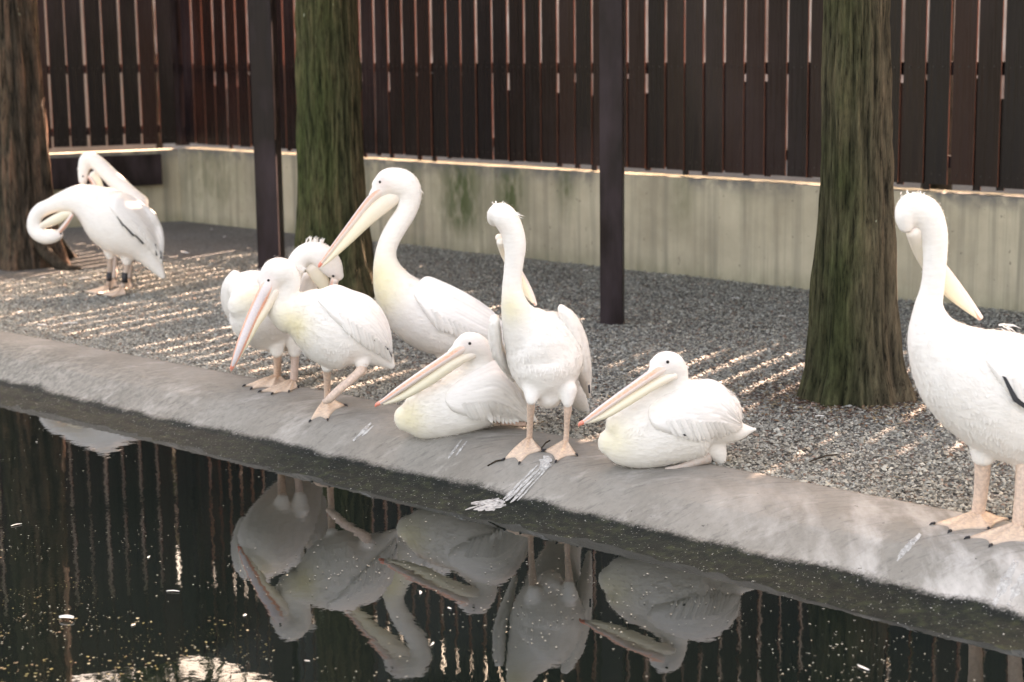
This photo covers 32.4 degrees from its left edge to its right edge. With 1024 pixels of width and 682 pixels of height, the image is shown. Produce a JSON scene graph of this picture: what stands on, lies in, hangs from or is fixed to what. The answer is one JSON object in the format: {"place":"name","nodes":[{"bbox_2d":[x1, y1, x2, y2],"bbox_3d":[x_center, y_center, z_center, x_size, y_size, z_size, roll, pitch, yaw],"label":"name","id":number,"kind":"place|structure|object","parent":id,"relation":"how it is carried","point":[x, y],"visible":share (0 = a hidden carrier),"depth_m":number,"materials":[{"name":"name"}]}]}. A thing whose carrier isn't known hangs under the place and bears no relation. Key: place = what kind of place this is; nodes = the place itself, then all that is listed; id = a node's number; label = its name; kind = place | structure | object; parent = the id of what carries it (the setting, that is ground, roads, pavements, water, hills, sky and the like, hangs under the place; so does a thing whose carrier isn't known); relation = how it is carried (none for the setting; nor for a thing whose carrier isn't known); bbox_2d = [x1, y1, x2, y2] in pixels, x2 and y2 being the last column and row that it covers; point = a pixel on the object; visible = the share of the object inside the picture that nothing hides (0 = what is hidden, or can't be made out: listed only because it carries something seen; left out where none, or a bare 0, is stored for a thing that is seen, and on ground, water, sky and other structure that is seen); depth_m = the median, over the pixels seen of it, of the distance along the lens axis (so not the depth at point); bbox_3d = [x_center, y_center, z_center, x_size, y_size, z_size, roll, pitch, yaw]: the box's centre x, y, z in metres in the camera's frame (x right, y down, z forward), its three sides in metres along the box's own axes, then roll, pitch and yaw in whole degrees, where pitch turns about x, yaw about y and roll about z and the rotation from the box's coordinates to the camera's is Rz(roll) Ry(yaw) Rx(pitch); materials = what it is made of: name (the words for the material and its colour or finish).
{"place":"outdoors","nodes":[
{"label":"outdoors","id":0,"kind":"place"},
{"bbox_2d":[0,404,1023,681],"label":"water","id":1,"kind":"structure","parent":0,"point":[86,498],"depth_m":5.41,"materials":[{"name":"black liquid"}]},
{"bbox_2d":[59,615,73,617],"bbox_3d":[-1.326,0.820,5.240,0.045,0.009,0.020,0,10,2],"label":"floating feather","id":2,"kind":"object","parent":1,"relation":"on","point":[66,616],"visible":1,"depth_m":5.24,"materials":[{"name":"white"}]},
{"bbox_2d":[0,417,953,681],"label":"floating debris","id":3,"kind":"object","parent":1,"relation":"on","point":[260,635],"visible":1,"depth_m":5.08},
{"bbox_2d":[0,241,1023,521],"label":"gravel","id":4,"kind":"structure","parent":0,"point":[204,357],"depth_m":9.09,"materials":[{"name":"grey gravel"}]},
{"bbox_2d":[27,184,164,297],"bbox_3d":[-2.604,-0.653,11.050,0.765,0.683,0.487,5,11,29],"label":"pelican","id":5,"kind":"object","parent":4,"relation":"on","point":[126,228],"visible":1,"depth_m":10.95,"materials":[{"name":"white"}]},
{"bbox_2d":[77,152,158,289],"bbox_3d":[-2.482,-0.795,11.397,0.480,0.846,0.692,-6,11,-28],"label":"pelican","id":6,"kind":"object","parent":4,"relation":"on","point":[107,172],"visible":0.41,"depth_m":11.49,"materials":[{"name":"white"}]},
{"bbox_2d":[318,167,505,358],"bbox_3d":[-0.381,-0.265,7.670,0.730,0.989,0.581,7,12,39],"label":"pelican","id":7,"kind":"object","parent":4,"relation":"on","point":[432,316],"visible":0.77,"depth_m":7.61,"materials":[{"name":"white"}]},
{"bbox_2d":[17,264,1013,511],"bbox_3d":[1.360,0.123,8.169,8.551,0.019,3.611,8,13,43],"label":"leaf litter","id":8,"kind":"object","parent":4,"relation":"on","point":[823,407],"visible":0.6,"depth_m":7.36,"materials":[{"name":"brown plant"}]},
{"bbox_2d":[809,454,837,461],"bbox_3d":[1.125,0.422,6.378,0.158,0.008,0.016,-9,13,-41],"label":"twig","id":9,"kind":"object","parent":4,"relation":"on","point":[822,457],"visible":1,"depth_m":6.38,"materials":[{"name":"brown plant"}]},
{"bbox_2d":[0,134,1023,515],"bbox_3d":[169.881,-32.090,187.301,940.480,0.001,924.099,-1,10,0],"label":"ground","id":10,"kind":"structure","parent":0,"point":[196,240],"depth_m":10.32,"materials":[{"name":"grey gravel"}]},
{"bbox_2d":[0,0,81,270],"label":"tree","id":11,"kind":"object","parent":10,"relation":"on","point":[26,185],"visible":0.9,"depth_m":12.27,"materials":[{"name":"brown plant"}]},
{"bbox_2d":[49,148,180,227],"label":"concrete wall","id":12,"kind":"structure","parent":10,"relation":"on","point":[164,202],"depth_m":15.54,"materials":[{"name":"grey concrete"}]},
{"bbox_2d":[50,153,162,189],"bbox_3d":[-3.681,-1.448,15.128,1.370,0.270,0.050,-6,11,-28],"label":"dark board","id":13,"kind":"object","parent":12,"relation":"attached to","point":[139,169],"visible":0.42,"depth_m":15.26,"materials":[{"name":"brown wood"}]},
{"bbox_2d":[37,0,176,147],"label":"slat fence","id":14,"kind":"object","parent":12,"relation":"on","point":[93,69],"visible":0.73,"depth_m":15.26,"materials":[{"name":"brown wood"}]},
{"bbox_2d":[170,0,189,145],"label":"corner post","id":15,"kind":"object","parent":12,"relation":"on","point":[178,72],"visible":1,"depth_m":15.53,"materials":[{"name":"brown wood"}]},
{"bbox_2d":[152,0,162,148],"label":"tree","id":16,"kind":"object","parent":10,"relation":"on","point":[159,146],"visible":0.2,"depth_m":20.23,"materials":[{"name":"brown plant"}]},
{"bbox_2d":[248,0,284,270],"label":"timber post","id":17,"kind":"object","parent":10,"relation":"on","point":[266,122],"visible":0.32,"depth_m":11.63,"materials":[{"name":"brown wood"}]},
{"bbox_2d":[294,0,374,298],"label":"tree","id":18,"kind":"object","parent":10,"relation":"on","point":[331,190],"visible":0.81,"depth_m":10.50,"materials":[{"name":"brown plant"}]},
{"bbox_2d":[0,331,1023,650],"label":"pond kerb","id":19,"kind":"structure","parent":10,"relation":"on","point":[828,545],"depth_m":6.27,"materials":[{"name":"concrete"}]},
{"bbox_2d":[220,236,343,394],"bbox_3d":[-1.070,-0.150,7.957,0.521,0.687,0.616,-4,10,-20],"label":"pelican","id":20,"kind":"object","parent":19,"relation":"on","point":[239,290],"visible":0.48,"depth_m":7.75,"materials":[{"name":"white"}]},
{"bbox_2d":[230,257,395,421],"bbox_3d":[-0.822,-0.013,7.337,0.673,0.706,0.338,-1,10,0],"label":"pelican","id":21,"kind":"object","parent":19,"relation":"on","point":[329,329],"visible":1,"depth_m":7.22,"materials":[{"name":"white"}]},
{"bbox_2d":[353,422,373,440],"bbox_3d":[-0.598,0.371,7.150,0.096,0.063,0.046,-9,13,-41],"label":"bird dropping","id":22,"kind":"object","parent":19,"relation":"on","point":[364,431],"visible":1,"depth_m":7.15,"materials":[{"name":"white"}]},
{"bbox_2d":[375,331,536,438],"bbox_3d":[-0.215,0.177,6.914,0.633,0.441,0.280,-1,10,0],"label":"pelican","id":23,"kind":"object","parent":19,"relation":"on","point":[463,384],"visible":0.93,"depth_m":6.84,"materials":[{"name":"white"}]},
{"bbox_2d":[448,442,465,457],"bbox_3d":[-0.204,0.419,6.802,0.043,0.058,0.097,6,12,34],"label":"bird dropping","id":24,"kind":"object","parent":19,"relation":"on","point":[457,445],"visible":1,"depth_m":6.79,"materials":[{"name":"white"}]},
{"bbox_2d":[465,455,551,510],"bbox_3d":[-0.004,0.525,6.443,0.360,0.155,0.136,-5,11,-24],"label":"bird dropping","id":25,"kind":"object","parent":19,"relation":"on","point":[544,464],"visible":1,"depth_m":6.46,"materials":[{"name":"white"}]},
{"bbox_2d":[485,201,592,464],"bbox_3d":[0.111,-0.080,6.808,0.412,0.983,0.819,-1,10,0],"label":"pelican","id":26,"kind":"object","parent":19,"relation":"on","point":[544,359],"visible":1,"depth_m":6.52,"materials":[{"name":"white"}]},
{"bbox_2d":[578,350,755,468],"bbox_3d":[0.556,0.246,6.310,0.651,0.445,0.303,-1,10,0],"label":"pelican","id":27,"kind":"object","parent":19,"relation":"on","point":[663,410],"visible":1,"depth_m":6.24,"materials":[{"name":"white"}]},
{"bbox_2d":[896,533,920,560],"bbox_3d":[1.220,0.650,5.435,0.131,0.092,0.033,-6,11,-31],"label":"bird dropping","id":28,"kind":"object","parent":19,"relation":"on","point":[904,550],"visible":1,"depth_m":5.44,"materials":[{"name":"white"}]},
{"bbox_2d":[894,189,1023,547],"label":"pelican","id":29,"kind":"object","parent":19,"relation":"on","point":[969,381],"visible":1,"depth_m":5.32,"materials":[{"name":"white"}]},
{"bbox_2d":[992,560,1023,605],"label":"bird dropping","id":30,"kind":"object","parent":19,"relation":"on","point":[1002,585],"visible":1,"depth_m":5.16,"materials":[{"name":"white"}]},
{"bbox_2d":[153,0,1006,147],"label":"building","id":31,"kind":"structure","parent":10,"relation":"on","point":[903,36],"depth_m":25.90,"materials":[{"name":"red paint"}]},
{"bbox_2d":[178,147,1023,312],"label":"concrete wall","id":32,"kind":"structure","parent":10,"relation":"on","point":[757,231],"depth_m":11.66,"materials":[{"name":"grey concrete"}]},
{"bbox_2d":[180,0,1023,190],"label":"slat fence","id":33,"kind":"object","parent":32,"relation":"on","point":[714,112],"visible":0.7,"depth_m":11.69,"materials":[{"name":"brown wood"}]},
{"bbox_2d":[599,0,624,326],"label":"timber post","id":34,"kind":"object","parent":10,"relation":"on","point":[611,133],"visible":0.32,"depth_m":9.39,"materials":[{"name":"brown wood"}]},
{"bbox_2d":[796,0,916,410],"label":"tree","id":35,"kind":"object","parent":10,"relation":"on","point":[854,356],"visible":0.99,"depth_m":7.26,"materials":[{"name":"brown plant"}]},
{"bbox_2d":[920,0,954,189],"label":"tree","id":36,"kind":"object","parent":10,"relation":"on","point":[948,186],"visible":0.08,"depth_m":13.61,"materials":[{"name":"brown plant"}]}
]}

